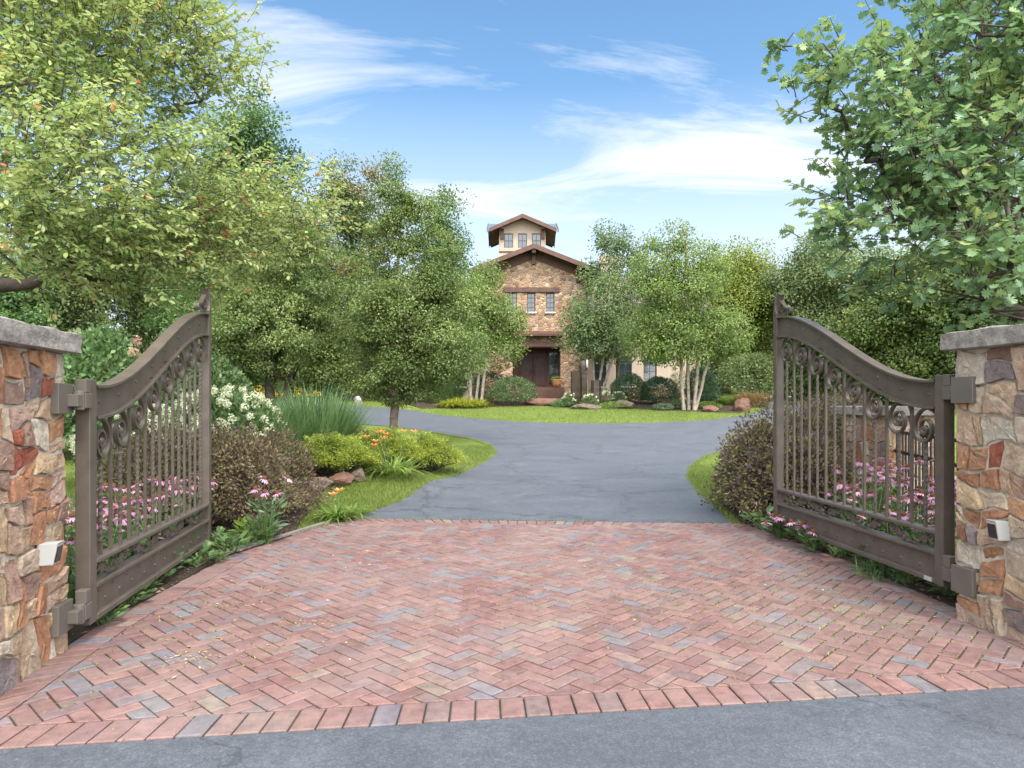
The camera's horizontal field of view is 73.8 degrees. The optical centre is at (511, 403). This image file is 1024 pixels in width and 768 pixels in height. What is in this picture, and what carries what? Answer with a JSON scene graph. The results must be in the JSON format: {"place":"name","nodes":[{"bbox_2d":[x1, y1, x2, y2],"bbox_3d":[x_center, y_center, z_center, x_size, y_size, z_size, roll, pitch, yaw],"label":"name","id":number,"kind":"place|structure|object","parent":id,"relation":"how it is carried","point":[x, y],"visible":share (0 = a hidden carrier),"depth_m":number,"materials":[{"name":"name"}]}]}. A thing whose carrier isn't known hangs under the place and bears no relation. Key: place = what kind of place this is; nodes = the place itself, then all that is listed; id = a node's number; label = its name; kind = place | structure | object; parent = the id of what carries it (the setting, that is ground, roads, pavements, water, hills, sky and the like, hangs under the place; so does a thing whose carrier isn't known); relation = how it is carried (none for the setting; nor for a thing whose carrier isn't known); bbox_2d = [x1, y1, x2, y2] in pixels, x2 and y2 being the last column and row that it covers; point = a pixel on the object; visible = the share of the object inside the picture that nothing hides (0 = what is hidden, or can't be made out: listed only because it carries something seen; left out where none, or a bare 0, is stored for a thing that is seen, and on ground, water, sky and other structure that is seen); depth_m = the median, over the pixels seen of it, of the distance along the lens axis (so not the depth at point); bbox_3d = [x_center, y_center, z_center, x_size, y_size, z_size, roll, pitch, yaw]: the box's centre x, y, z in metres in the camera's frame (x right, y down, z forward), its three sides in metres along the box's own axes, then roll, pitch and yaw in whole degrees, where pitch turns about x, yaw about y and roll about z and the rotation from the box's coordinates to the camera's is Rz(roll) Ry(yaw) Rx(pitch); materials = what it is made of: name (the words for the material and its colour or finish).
{"place":"outdoors","nodes":[
{"label":"outdoors","id":0,"kind":"place"},
{"bbox_2d":[212,389,330,448],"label":"maiden grass","id":1,"kind":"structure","parent":0,"point":[278,425],"depth_m":11.06,"materials":[{"name":"plant"}]},
{"bbox_2d":[262,379,381,446],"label":"maiden grass","id":2,"kind":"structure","parent":0,"point":[340,421],"depth_m":11.62,"materials":[{"name":"green plant"}]},
{"bbox_2d":[424,378,472,401],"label":"tall grass","id":3,"kind":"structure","parent":0,"point":[454,392],"depth_m":38.74,"materials":[{"name":"green plant"}]},
{"bbox_2d":[162,402,841,523],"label":"driveway","id":4,"kind":"structure","parent":0,"point":[612,472],"depth_m":12.61,"materials":[{"name":"grey asphalt"}]},
{"bbox_2d":[62,399,956,537],"bbox_3d":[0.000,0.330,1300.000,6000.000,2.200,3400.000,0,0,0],"label":"ground","id":5,"kind":"structure","parent":0,"point":[456,440],"depth_m":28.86,"materials":[{"name":"green plant"}]},
{"bbox_2d":[0,252,69,329],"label":"woodland tree","id":6,"kind":"object","parent":5,"relation":"on","point":[12,308],"visible":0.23,"depth_m":35.55,"materials":[{"name":"green plant"}]},
{"bbox_2d":[0,316,81,696],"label":"stone pillar","id":7,"kind":"structure","parent":5,"relation":"on","point":[36,605],"depth_m":3.53,"materials":[{"name":"stone"}]},
{"bbox_2d":[37,540,64,565],"bbox_3d":[-2.456,0.794,3.635,0.106,0.121,0.072,0,0,-9],"label":"sensor box","id":8,"kind":"object","parent":7,"relation":"attached to","point":[50,553],"visible":1,"depth_m":3.60,"materials":[{"name":"grey plastic"}]},
{"bbox_2d":[67,288,211,625],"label":"iron gate","id":9,"kind":"structure","parent":7,"relation":"attached to","point":[90,402],"depth_m":4.85,"materials":[{"name":"brown metal"}]},
{"bbox_2d":[10,196,148,379],"bbox_3d":[-25.851,-6.006,40.074,8.998,12.790,8.938,0,0,-21],"label":"woodland tree","id":10,"kind":"object","parent":5,"relation":"on","point":[85,314],"visible":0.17,"depth_m":39.07,"materials":[{"name":"green plant"}]},
{"bbox_2d":[62,322,169,456],"bbox_3d":[-9.013,-0.295,14.947,2.756,3.003,2.503,0,0,-24],"label":"pink hydrangea","id":11,"kind":"object","parent":5,"relation":"on","point":[101,340],"visible":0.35,"depth_m":14.67,"materials":[{"name":"green plant"}]},
{"bbox_2d":[92,201,185,372],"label":"woodland tree","id":12,"kind":"object","parent":5,"relation":"on","point":[134,322],"visible":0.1,"depth_m":42.81,"materials":[{"name":"green plant"}]},
{"bbox_2d":[0,0,372,327],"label":"serviceberry tree","id":13,"kind":"object","parent":5,"relation":"on","point":[40,223],"visible":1,"depth_m":6.41,"materials":[{"name":"green plant"}]},
{"bbox_2d":[127,257,264,398],"bbox_3d":[-15.079,-4.004,34.001,7.201,9.019,7.123,0,0,0],"label":"woodland tree","id":14,"kind":"object","parent":5,"relation":"on","point":[164,324],"visible":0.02,"depth_m":32.58,"materials":[{"name":"green plant"}]},
{"bbox_2d":[142,355,258,426],"bbox_3d":[-7.579,-0.068,16.522,2.966,2.443,3.073,0,0,-44],"label":"green shrub","id":15,"kind":"object","parent":5,"relation":"on","point":[219,366],"visible":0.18,"depth_m":16.28,"materials":[{"name":"green plant"}]},
{"bbox_2d":[156,74,321,386],"bbox_3d":[-10.407,-5.734,25.912,6.458,13.393,6.113,0,0,0],"label":"linden tree","id":16,"kind":"object","parent":5,"relation":"on","point":[252,118],"visible":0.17,"depth_m":25.64,"materials":[{"name":"green plant"}]},
{"bbox_2d":[65,430,454,645],"bbox_3d":[-4.383,1.164,14.053,6.034,0.584,20.107,0,0,0],"label":"mulch bed","id":17,"kind":"object","parent":5,"relation":"on","point":[78,633],"visible":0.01,"depth_m":6.05,"materials":[{"name":"brown soil"}]},
{"bbox_2d":[64,495,107,603],"bbox_3d":[-2.929,0.968,4.461,0.551,0.865,0.458,0,0,30],"label":"coneflower","id":18,"kind":"object","parent":17,"relation":"on","point":[105,509],"visible":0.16,"depth_m":4.50,"materials":[{"name":"pink plant"}]},
{"bbox_2d":[63,512,131,585],"bbox_3d":[-3.023,1.098,4.946,0.528,0.605,0.393,0,0,-45],"label":"coneflower","id":19,"kind":"object","parent":17,"relation":"on","point":[105,544],"visible":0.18,"depth_m":4.95,"materials":[{"name":"pink plant"}]},
{"bbox_2d":[95,603,129,625],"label":"leafy plant","id":20,"kind":"object","parent":17,"relation":"on","point":[117,613],"visible":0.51,"depth_m":4.36,"materials":[{"name":"green plant"}]},
{"bbox_2d":[68,402,187,479],"bbox_3d":[-6.503,0.590,11.791,1.950,1.435,2.223,0,0,-25],"label":"hydrangea","id":21,"kind":"object","parent":17,"relation":"on","point":[100,425],"visible":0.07,"depth_m":11.25,"materials":[{"name":"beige plant"}]},
{"bbox_2d":[97,502,160,560],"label":"coneflower","id":22,"kind":"object","parent":17,"relation":"on","point":[115,510],"visible":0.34,"depth_m":5.22,"materials":[{"name":"pink plant"}]},
{"bbox_2d":[70,412,246,525],"bbox_3d":[-4.036,0.758,7.831,1.968,1.336,1.704,0,0,-3],"label":"spirea","id":23,"kind":"object","parent":17,"relation":"on","point":[115,466],"visible":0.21,"depth_m":7.62,"materials":[{"name":"brown plant"}]},
{"bbox_2d":[185,541,220,566],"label":"leafy plant","id":24,"kind":"object","parent":17,"relation":"on","point":[212,553],"visible":0.67,"depth_m":5.91,"materials":[{"name":"green plant"}]},
{"bbox_2d":[131,415,281,527],"bbox_3d":[-3.540,0.776,8.003,1.697,1.295,1.847,0,0,31],"label":"spirea","id":25,"kind":"object","parent":17,"relation":"on","point":[223,434],"visible":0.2,"depth_m":7.71,"materials":[{"name":"brown plant"}]},
{"bbox_2d":[154,383,286,456],"bbox_3d":[-4.753,0.397,11.210,2.340,1.511,2.053,0,0,29],"label":"hydrangea","id":26,"kind":"object","parent":17,"relation":"on","point":[223,398],"visible":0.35,"depth_m":10.76,"materials":[{"name":"white plant"}]},
{"bbox_2d":[207,530,250,551],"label":"leafy plant","id":27,"kind":"object","parent":17,"relation":"on","point":[224,539],"visible":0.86,"depth_m":6.43,"materials":[{"name":"green plant"}]},
{"bbox_2d":[170,418,320,530],"bbox_3d":[-3.170,0.785,7.833,1.762,1.252,1.241,0,0,17],"label":"spirea","id":28,"kind":"object","parent":17,"relation":"on","point":[263,461],"visible":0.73,"depth_m":7.60,"materials":[{"name":"brown plant"}]},
{"bbox_2d":[225,524,268,544],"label":"leafy plant","id":29,"kind":"object","parent":17,"relation":"on","point":[259,532],"visible":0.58,"depth_m":6.72,"materials":[{"name":"green plant"}]},
{"bbox_2d":[226,514,274,541],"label":"leafy plant","id":30,"kind":"object","parent":17,"relation":"on","point":[244,521],"visible":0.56,"depth_m":6.86,"materials":[{"name":"green plant"}]},
{"bbox_2d":[246,496,287,543],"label":"leafy plant","id":31,"kind":"object","parent":17,"relation":"on","point":[265,527],"visible":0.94,"depth_m":6.83,"materials":[{"name":"green plant"}]},
{"bbox_2d":[249,475,292,538],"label":"coneflower","id":32,"kind":"object","parent":17,"relation":"on","point":[264,491],"visible":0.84,"depth_m":6.95,"materials":[{"name":"green"}]},
{"bbox_2d":[214,424,337,514],"bbox_3d":[-3.176,0.832,8.662,1.690,1.175,1.583,0,0,22],"label":"spirea","id":33,"kind":"object","parent":17,"relation":"on","point":[295,469],"visible":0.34,"depth_m":8.72,"materials":[{"name":"brown plant"}]},
{"bbox_2d":[287,427,383,474],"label":"juniper","id":34,"kind":"object","parent":17,"relation":"on","point":[337,454],"visible":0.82,"depth_m":10.37,"materials":[{"name":"green plant"}]},
{"bbox_2d":[349,421,429,464],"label":"juniper","id":35,"kind":"object","parent":17,"relation":"on","point":[395,443],"visible":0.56,"depth_m":11.52,"materials":[{"name":"green plant"}]},
{"bbox_2d":[331,148,493,431],"bbox_3d":[-2.702,-2.866,18.535,4.436,8.186,3.692,0,0,0],"label":"pear tree","id":36,"kind":"object","parent":17,"relation":"on","point":[427,331],"visible":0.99,"depth_m":18.13,"materials":[{"name":"green plant"}]},
{"bbox_2d":[400,431,467,472],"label":"juniper","id":37,"kind":"object","parent":17,"relation":"on","point":[439,455],"visible":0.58,"depth_m":12.15,"materials":[{"name":"green plant"}]},
{"bbox_2d":[222,520,337,554],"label":"paving kerb","id":38,"kind":"structure","parent":5,"relation":"on","point":[297,531],"depth_m":7.26,"materials":[{"name":"concrete"}]},
{"bbox_2d":[197,188,363,411],"bbox_3d":[-6.602,-2.452,19.483,4.595,7.328,4.658,0,0,40],"label":"pear tree","id":39,"kind":"object","parent":5,"relation":"on","point":[309,357],"visible":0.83,"depth_m":18.94,"materials":[{"name":"green plant"}]},
{"bbox_2d":[255,217,362,400],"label":"woodland tree","id":40,"kind":"object","parent":5,"relation":"on","point":[329,242],"visible":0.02,"depth_m":44.80,"materials":[{"name":"green plant"}]},
{"bbox_2d":[304,487,368,525],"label":"daylily","id":41,"kind":"object","parent":5,"relation":"on","point":[335,513],"visible":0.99,"depth_m":8.22,"materials":[{"name":"green plant"}]},
{"bbox_2d":[329,471,354,486],"bbox_3d":[-2.540,1.120,10.086,0.415,0.238,0.274,0,0,-29],"label":"rock","id":42,"kind":"object","parent":5,"relation":"on","point":[342,478],"visible":0.83,"depth_m":10.03,"materials":[{"name":"red stone"}]},
{"bbox_2d":[287,148,412,397],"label":"maple tree","id":43,"kind":"object","parent":5,"relation":"on","point":[357,214],"visible":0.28,"depth_m":45.19,"materials":[{"name":"green plant"}]},
{"bbox_2d":[353,429,432,478],"bbox_3d":[-1.853,0.769,10.741,1.390,0.757,1.458,0,0,0],"label":"daylily","id":44,"kind":"object","parent":5,"relation":"on","point":[394,467],"visible":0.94,"depth_m":10.61,"materials":[{"name":"green plant"}]},
{"bbox_2d":[397,214,713,400],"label":"stone house","id":45,"kind":"structure","parent":5,"relation":"on","point":[541,279],"depth_m":45.00,"materials":[{"name":"brown stone"}]},
{"bbox_2d":[519,353,532,386],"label":"door","id":46,"kind":"structure","parent":45,"relation":"in","point":[526,366],"depth_m":46.38,"materials":[{"name":"brown wood"}]},
{"bbox_2d":[533,353,546,386],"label":"door","id":47,"kind":"structure","parent":45,"relation":"in","point":[539,359],"depth_m":46.38,"materials":[{"name":"brown wood"}]},
{"bbox_2d":[549,352,557,382],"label":"window","id":48,"kind":"structure","parent":45,"relation":"in","point":[553,356],"depth_m":46.45,"materials":[{"name":"grey"}]},
{"bbox_2d":[401,400,742,412],"bbox_3d":[2.800,0.126,39.202,19.600,0.705,12.596,0,0,0],"label":"mulch bed","id":49,"kind":"object","parent":5,"relation":"on","point":[645,405],"visible":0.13,"depth_m":36.66,"materials":[{"name":"brown soil"}]},
{"bbox_2d":[402,182,493,388],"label":"hornbeam tree","id":50,"kind":"object","parent":49,"relation":"on","point":[444,223],"visible":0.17,"depth_m":41.06,"materials":[{"name":"green plant"}]},
{"bbox_2d":[435,396,494,407],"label":"gold grass","id":51,"kind":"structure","parent":49,"relation":"on","point":[462,401],"depth_m":35.78,"materials":[{"name":"yellow plant"}]},
{"bbox_2d":[438,258,531,404],"bbox_3d":[-1.561,-3.889,37.637,5.082,8.170,4.878,0,0,-37],"label":"birch tree","id":52,"kind":"object","parent":49,"relation":"on","point":[488,313],"visible":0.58,"depth_m":37.02,"materials":[{"name":"green plant"}]},
{"bbox_2d":[468,370,507,400],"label":"boxwood","id":53,"kind":"object","parent":49,"relation":"on","point":[494,374],"visible":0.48,"depth_m":39.66,"materials":[{"name":"green plant"}]},
{"bbox_2d":[485,375,537,404],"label":"boxwood","id":54,"kind":"object","parent":49,"relation":"on","point":[521,392],"visible":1,"depth_m":36.82,"materials":[{"name":"green plant"}]},
{"bbox_2d":[579,360,587,403],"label":"basalt column","id":55,"kind":"structure","parent":49,"relation":"on","point":[583,365],"depth_m":36.43,"materials":[{"name":"stone"}]},
{"bbox_2d":[548,267,641,399],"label":"birch tree","id":56,"kind":"object","parent":49,"relation":"on","point":[596,338],"visible":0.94,"depth_m":38.98,"materials":[{"name":"green plant"}]},
{"bbox_2d":[609,373,650,402],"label":"yew shrub","id":57,"kind":"object","parent":49,"relation":"on","point":[616,384],"visible":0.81,"depth_m":37.57,"materials":[{"name":"green plant"}]},
{"bbox_2d":[640,376,680,404],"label":"yew shrub","id":58,"kind":"object","parent":49,"relation":"on","point":[657,381],"visible":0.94,"depth_m":37.09,"materials":[{"name":"green plant"}]},
{"bbox_2d":[613,218,759,409],"bbox_3d":[8.720,-4.460,34.606,7.393,9.890,5.811,0,0,0],"label":"birch tree","id":59,"kind":"object","parent":49,"relation":"on","point":[667,331],"visible":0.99,"depth_m":33.76,"materials":[{"name":"green plant"}]},
{"bbox_2d":[684,366,720,404],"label":"yew shrub","id":60,"kind":"object","parent":49,"relation":"on","point":[712,381],"visible":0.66,"depth_m":37.09,"materials":[{"name":"green plant"}]},
{"bbox_2d":[570,371,579,406],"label":"basalt column","id":61,"kind":"structure","parent":5,"relation":"on","point":[575,382],"depth_m":35.81,"materials":[{"name":"stone"}]},
{"bbox_2d":[575,218,654,390],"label":"locust tree","id":62,"kind":"object","parent":5,"relation":"on","point":[610,242],"visible":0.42,"depth_m":42.56,"materials":[{"name":"green plant"}]},
{"bbox_2d":[671,356,723,392],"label":"woodland shrub","id":63,"kind":"object","parent":5,"relation":"on","point":[713,364],"visible":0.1,"depth_m":47.18,"materials":[{"name":"green plant"}]},
{"bbox_2d":[699,379,760,400],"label":"clipped hedge","id":64,"kind":"object","parent":5,"relation":"on","point":[723,392],"visible":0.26,"depth_m":44.40,"materials":[{"name":"green plant"}]},
{"bbox_2d":[692,235,795,383],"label":"woodland tree","id":65,"kind":"object","parent":5,"relation":"on","point":[740,287],"visible":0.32,"depth_m":47.25,"materials":[{"name":"green plant"}]},
{"bbox_2d":[715,351,772,395],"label":"woodland shrub","id":66,"kind":"object","parent":5,"relation":"on","point":[752,359],"visible":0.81,"depth_m":43.40,"materials":[{"name":"green plant"}]},
{"bbox_2d":[731,389,772,405],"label":"red grass","id":67,"kind":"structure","parent":5,"relation":"on","point":[753,398],"depth_m":36.33,"materials":[{"name":"plant"}]},
{"bbox_2d":[753,345,837,400],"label":"woodland shrub","id":68,"kind":"object","parent":5,"relation":"on","point":[821,386],"visible":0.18,"depth_m":44.60,"materials":[{"name":"green plant"}]},
{"bbox_2d":[744,229,865,400],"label":"woodland tree","id":69,"kind":"object","parent":5,"relation":"on","point":[795,293],"visible":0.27,"depth_m":44.81,"materials":[{"name":"green plant"}]},
{"bbox_2d":[722,489,958,607],"bbox_3d":[5.610,1.387,7.800,5.780,0.137,6.800,0,0,0],"label":"mulch bed","id":70,"kind":"object","parent":5,"relation":"on","point":[947,599],"visible":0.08,"depth_m":5.59,"materials":[{"name":"brown soil"}]},
{"bbox_2d":[67,501,957,634],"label":"mulch chips","id":71,"kind":"object","parent":70,"relation":"on","point":[908,585],"visible":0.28,"depth_m":5.75,"materials":[{"name":"brown wood"}]},
{"bbox_2d":[739,505,772,529],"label":"leafy plant","id":72,"kind":"object","parent":70,"relation":"on","point":[759,514],"visible":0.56,"depth_m":7.62,"materials":[{"name":"green plant"}]},
{"bbox_2d":[700,417,822,511],"bbox_3d":[3.215,0.784,8.687,1.572,1.255,1.675,0,0,44],"label":"spirea","id":73,"kind":"object","parent":70,"relation":"on","point":[756,430],"visible":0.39,"depth_m":8.55,"materials":[{"name":"brown plant"}]},
{"bbox_2d":[724,447,818,522],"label":"spirea","id":74,"kind":"object","parent":70,"relation":"on","point":[753,477],"visible":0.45,"depth_m":8.02,"materials":[{"name":"brown plant"}]},
{"bbox_2d":[693,389,855,509],"bbox_3d":[3.675,0.607,9.092,2.460,1.618,1.872,0,0,1],"label":"spirea","id":75,"kind":"object","parent":70,"relation":"on","point":[830,432],"visible":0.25,"depth_m":8.98,"materials":[{"name":"brown plant"}]},
{"bbox_2d":[760,512,789,539],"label":"coneflower","id":76,"kind":"object","parent":70,"relation":"on","point":[777,531],"visible":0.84,"depth_m":7.01,"materials":[{"name":"pink plant"}]},
{"bbox_2d":[734,429,872,520],"bbox_3d":[3.446,0.861,7.983,1.474,1.150,1.358,0,0,-11],"label":"spirea","id":77,"kind":"object","parent":70,"relation":"on","point":[830,459],"visible":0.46,"depth_m":7.73,"materials":[{"name":"brown plant"}]},
{"bbox_2d":[785,519,829,552],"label":"coneflower","id":78,"kind":"object","parent":70,"relation":"on","point":[806,540],"visible":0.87,"depth_m":6.49,"materials":[{"name":"green"}]},
{"bbox_2d":[807,531,854,557],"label":"leafy plant","id":79,"kind":"object","parent":70,"relation":"on","point":[826,544],"visible":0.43,"depth_m":6.23,"materials":[{"name":"green plant"}]},
{"bbox_2d":[772,386,890,499],"bbox_3d":[4.711,0.549,9.598,2.190,1.662,2.179,0,0,26],"label":"spirea","id":80,"kind":"object","parent":70,"relation":"on","point":[838,403],"visible":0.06,"depth_m":9.44,"materials":[{"name":"green plant"}]},
{"bbox_2d":[836,459,880,526],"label":"coneflower","id":81,"kind":"object","parent":70,"relation":"on","point":[851,485],"visible":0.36,"depth_m":6.78,"materials":[{"name":"pink plant"}]},
{"bbox_2d":[851,468,891,531],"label":"coneflower","id":82,"kind":"object","parent":70,"relation":"on","point":[870,495],"visible":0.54,"depth_m":6.55,"materials":[{"name":"pink plant"}]},
{"bbox_2d":[841,556,920,584],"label":"sedge","id":83,"kind":"object","parent":70,"relation":"on","point":[870,571],"visible":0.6,"depth_m":5.53,"materials":[{"name":"green plant"}]},
{"bbox_2d":[858,456,907,531],"bbox_3d":[3.665,0.950,6.864,0.455,0.902,0.603,0,0,1],"label":"coneflower","id":84,"kind":"object","parent":70,"relation":"on","point":[892,480],"visible":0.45,"depth_m":6.75,"materials":[{"name":"pink plant"}]},
{"bbox_2d":[881,464,921,536],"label":"coneflower","id":85,"kind":"object","parent":70,"relation":"on","point":[907,467],"visible":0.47,"depth_m":6.55,"materials":[{"name":"pink plant"}]},
{"bbox_2d":[901,489,933,543],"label":"coneflower","id":86,"kind":"object","parent":70,"relation":"on","point":[919,496],"visible":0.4,"depth_m":5.64,"materials":[{"name":"pink"}]},
{"bbox_2d":[894,430,957,545],"bbox_3d":[4.050,0.842,6.500,0.028,1.076,3.344,0,0,16],"label":"iron fence","id":87,"kind":"object","parent":70,"relation":"on","point":[905,452],"visible":0.11,"depth_m":7.14,"materials":[{"name":"black"}]},
{"bbox_2d":[788,240,914,403],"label":"woodland tree","id":88,"kind":"object","parent":5,"relation":"on","point":[840,281],"visible":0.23,"depth_m":41.53,"materials":[{"name":"green plant"}]},
{"bbox_2d":[846,346,909,402],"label":"woodland shrub","id":89,"kind":"object","parent":5,"relation":"on","point":[869,390],"visible":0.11,"depth_m":40.22,"materials":[{"name":"green plant"}]},
{"bbox_2d":[830,406,934,521],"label":"stone pillar","id":90,"kind":"structure","parent":5,"relation":"on","point":[870,435],"depth_m":8.04,"materials":[{"name":"stone"}]},
{"bbox_2d":[760,0,1023,333],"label":"oak tree","id":91,"kind":"object","parent":5,"relation":"on","point":[979,109],"visible":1,"depth_m":6.17,"materials":[{"name":"green plant"}]},
{"bbox_2d":[826,240,980,379],"bbox_3d":[22.378,-4.512,38.072,7.489,9.565,7.840,0,0,-43],"label":"woodland tree","id":92,"kind":"object","parent":5,"relation":"on","point":[908,321],"visible":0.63,"depth_m":36.98,"materials":[{"name":"green plant"}]},
{"bbox_2d":[928,352,956,379],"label":"woodland shrub","id":93,"kind":"object","parent":5,"relation":"on","point":[946,368],"visible":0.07,"depth_m":36.27,"materials":[{"name":"green plant"}]},
{"bbox_2d":[901,192,1022,377],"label":"woodland tree","id":94,"kind":"object","parent":5,"relation":"on","point":[977,270],"visible":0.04,"depth_m":35.50,"materials":[{"name":"green plant"}]},
{"bbox_2d":[940,324,1023,643],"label":"stone pillar","id":95,"kind":"structure","parent":5,"relation":"on","point":[987,399],"depth_m":4.20,"materials":[{"name":"stone"}]},
{"bbox_2d":[773,294,956,586],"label":"iron gate","id":96,"kind":"structure","parent":95,"relation":"attached to","point":[904,553],"depth_m":5.60,"materials":[{"name":"brown metal"}]},
{"bbox_2d":[985,519,1009,540],"bbox_3d":[2.906,0.754,4.083,0.106,0.121,0.072,0,0,-9],"label":"sensor box","id":97,"kind":"object","parent":95,"relation":"attached to","point":[998,530],"visible":1,"depth_m":4.05,"materials":[{"name":"grey plastic"}]},
{"bbox_2d":[962,274,1023,329],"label":"woodland tree","id":98,"kind":"object","parent":5,"relation":"on","point":[1020,301],"visible":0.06,"depth_m":33.71,"materials":[{"name":"green plant"}]},
{"bbox_2d":[0,518,1023,749],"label":"brick paving","id":99,"kind":"structure","parent":0,"point":[573,670],"depth_m":4.09,"materials":[{"name":"brick"}]},
{"bbox_2d":[6,524,1022,740],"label":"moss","id":100,"kind":"object","parent":99,"relation":"on","point":[96,665],"visible":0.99,"depth_m":4.46,"materials":[{"name":"green plant"}]},
{"bbox_2d":[0,687,1023,767],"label":"street","id":101,"kind":"structure","parent":0,"point":[972,729],"depth_m":2.83,"materials":[{"name":"grey asphalt"}]},
{"bbox_2d":[0,0,1023,396],"label":"sky","id":102,"kind":"structure","parent":0,"point":[570,114],"materials":[{"name":"blue"}]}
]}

